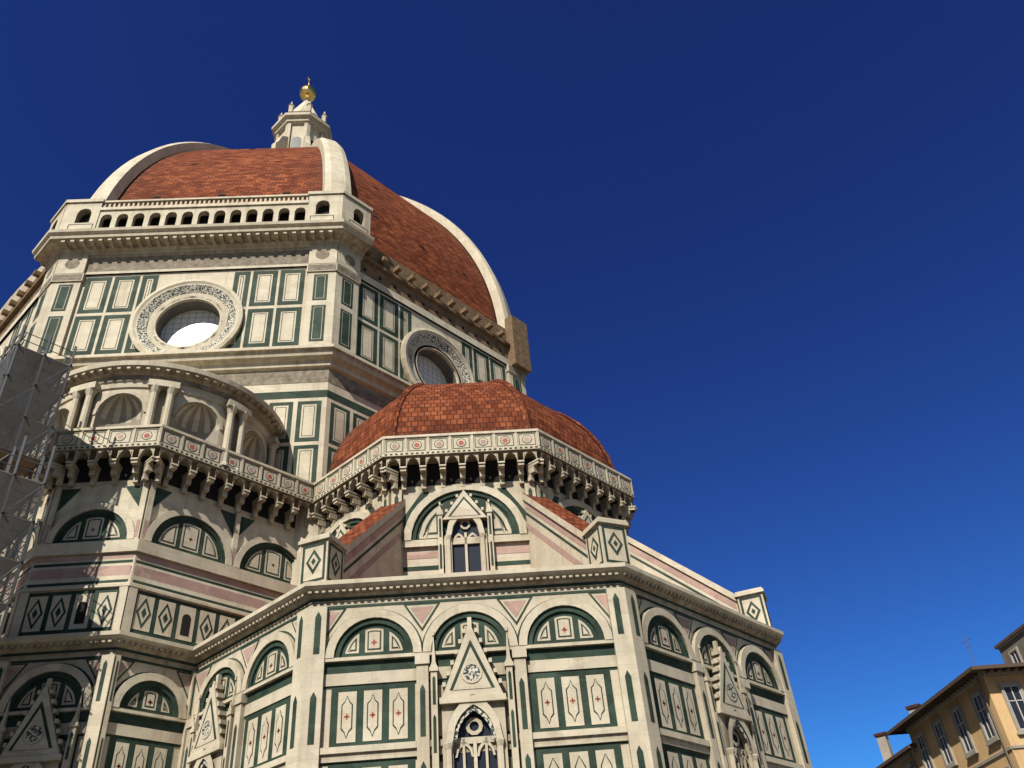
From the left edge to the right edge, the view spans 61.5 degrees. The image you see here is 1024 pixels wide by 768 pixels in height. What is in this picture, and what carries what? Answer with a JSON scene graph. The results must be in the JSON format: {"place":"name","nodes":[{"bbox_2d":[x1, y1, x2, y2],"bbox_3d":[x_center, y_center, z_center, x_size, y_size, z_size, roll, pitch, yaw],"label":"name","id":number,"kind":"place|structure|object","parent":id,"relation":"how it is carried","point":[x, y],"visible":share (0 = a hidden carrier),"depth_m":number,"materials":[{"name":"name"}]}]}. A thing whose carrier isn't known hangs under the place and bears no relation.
{"place":"outdoors","nodes":[
{"label":"outdoors","id":0,"kind":"place"},
{"bbox_2d":[0,0,1023,767],"label":"sky","id":1,"kind":"structure","parent":0,"point":[768,254],"materials":[{"name":"blue"}]},
{"bbox_2d":[873,703,920,744],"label":"chimney caps","id":2,"kind":"object","parent":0,"point":[906,708],"visible":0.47,"depth_m":77.28,"materials":[{"name":"red tile"}]},
{"bbox_2d":[893,753,919,767],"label":"cream plaster houses","id":3,"kind":"structure","parent":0,"point":[906,761],"depth_m":72.63,"materials":[{"name":"beige paint"}]},
{"bbox_2d":[876,627,1023,767],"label":"pietra serena houses","id":4,"kind":"structure","parent":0,"point":[885,747],"depth_m":64.71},
{"bbox_2d":[909,674,1023,767],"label":"building wall","id":5,"kind":"structure","parent":0,"point":[999,711],"depth_m":62.29,"materials":[{"name":"yellow paint"}]},
{"bbox_2d":[876,623,1023,767],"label":"roof","id":6,"kind":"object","parent":5,"relation":"attached to","point":[947,690],"visible":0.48,"depth_m":66.66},
{"bbox_2d":[906,650,1023,767],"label":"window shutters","id":7,"kind":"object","parent":5,"relation":"attached to","point":[1010,686],"depth_m":64.34,"materials":[{"name":"wood"}]},
{"label":"piazza paving","id":8,"kind":"structure","parent":0,"visible":0},
{"bbox_2d":[0,324,76,638],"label":"scaffolding poles","id":9,"kind":"object","parent":8,"relation":"on","point":[29,475],"visible":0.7,"depth_m":42.52,"materials":[{"name":"grey metal"}]},
{"bbox_2d":[0,345,67,609],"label":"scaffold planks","id":10,"kind":"object","parent":9,"relation":"on","point":[28,465],"visible":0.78,"depth_m":43.69,"materials":[{"name":"wood"}]},
{"bbox_2d":[0,346,69,632],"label":"scaffold netting","id":11,"kind":"object","parent":9,"relation":"on","point":[24,449],"visible":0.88,"depth_m":42.54,"materials":[{"name":"grey fabric"}]},
{"bbox_2d":[0,97,812,767],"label":"duomo marble","id":12,"kind":"object","parent":8,"relation":"on","point":[338,233],"depth_m":46.44},
{"bbox_2d":[43,394,258,460],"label":"shell niches","id":13,"kind":"object","parent":12,"relation":"on","point":[212,436],"visible":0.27,"depth_m":51.13,"materials":[{"name":"beige stone"}]},
{"bbox_2d":[28,383,278,471],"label":"paired columns","id":14,"kind":"structure","parent":12,"relation":"on","point":[155,391],"depth_m":50.14,"materials":[{"name":"beige stone"}]},
{"bbox_2d":[0,147,506,367],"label":"duomo terracotta tiles","id":15,"kind":"object","parent":12,"relation":"on","point":[401,229],"visible":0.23,"depth_m":79.40,"materials":[{"name":"red tile"}]},
{"bbox_2d":[0,246,531,374],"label":"unfinished masonry band","id":16,"kind":"object","parent":12,"relation":"on","point":[510,340],"visible":0.89,"depth_m":74.50,"materials":[{"name":"stone"}]},
{"bbox_2d":[39,249,525,436],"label":"carved duomo frieze","id":17,"kind":"object","parent":12,"relation":"attached to","point":[229,260],"visible":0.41,"depth_m":65.92,"materials":[{"name":"beige stone"}]},
{"bbox_2d":[156,301,456,383],"bbox_3d":[-23.786,-1.446,66.972,38.699,4.600,9.675,-3,-37,-3],"label":"round window recess","id":18,"kind":"object","parent":12,"relation":"attached to","point":[438,360],"visible":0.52,"depth_m":64.97,"materials":[{"name":"grey stone"}]},
{"bbox_2d":[161,310,442,383],"bbox_3d":[-23.795,-1.154,67.356,37.313,4.600,8.680,-3,-37,-3],"label":"window grille","id":19,"kind":"object","parent":18,"relation":"attached to","point":[213,329],"visible":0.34,"depth_m":64.55,"materials":[{"name":"grey glass"}]},
{"bbox_2d":[161,310,446,384],"bbox_3d":[-23.795,-1.143,67.370,37.285,4.600,8.675,-3,-37,-3],"label":"round window glass","id":20,"kind":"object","parent":18,"relation":"in","point":[424,362],"depth_m":64.53,"materials":[{"name":"white glass"}]},
{"bbox_2d":[299,76,316,101],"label":"golden ball finial","id":21,"kind":"object","parent":12,"relation":"on","point":[308,91],"visible":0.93,"depth_m":121.82,"materials":[{"name":"gold metal"}]},
{"bbox_2d":[2,185,620,635],"bbox_3d":[-24.748,-3.348,81.419,61.256,72.100,61.253,-33,-45,31],"label":"dark duomo opening","id":22,"kind":"object","parent":12,"relation":"on","point":[472,475],"visible":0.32,"depth_m":50.74,"materials":[{"name":"black"}]},
{"bbox_2d":[0,435,774,690],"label":"pink duomo marble","id":23,"kind":"object","parent":12,"relation":"on","point":[422,613],"visible":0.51,"depth_m":44.83},
{"bbox_2d":[23,284,751,767],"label":"window surrounds","id":24,"kind":"object","parent":12,"relation":"on","point":[471,672],"visible":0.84,"depth_m":63.10,"materials":[{"name":"white stone"}]},
{"bbox_2d":[0,215,808,767],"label":"green marble","id":25,"kind":"object","parent":12,"relation":"on","point":[362,627],"visible":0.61,"depth_m":40.89},
{"bbox_2d":[329,379,614,545],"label":"terracotta apse tiles","id":26,"kind":"object","parent":12,"relation":"on","point":[425,408],"visible":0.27,"depth_m":54.40,"materials":[{"name":"tile"}]},
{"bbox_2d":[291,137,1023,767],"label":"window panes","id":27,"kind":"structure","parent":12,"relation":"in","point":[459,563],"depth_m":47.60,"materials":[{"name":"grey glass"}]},
{"bbox_2d":[910,635,1013,767],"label":"house drain pipes","id":28,"kind":"object","parent":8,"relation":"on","point":[996,727],"visible":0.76,"depth_m":60.57,"materials":[{"name":"brown metal"}]},
{"bbox_2d":[999,631,1023,663],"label":"wall","id":29,"kind":"structure","parent":8,"relation":"on","point":[1018,641],"depth_m":81.61,"materials":[{"name":"beige paint"}]}
]}

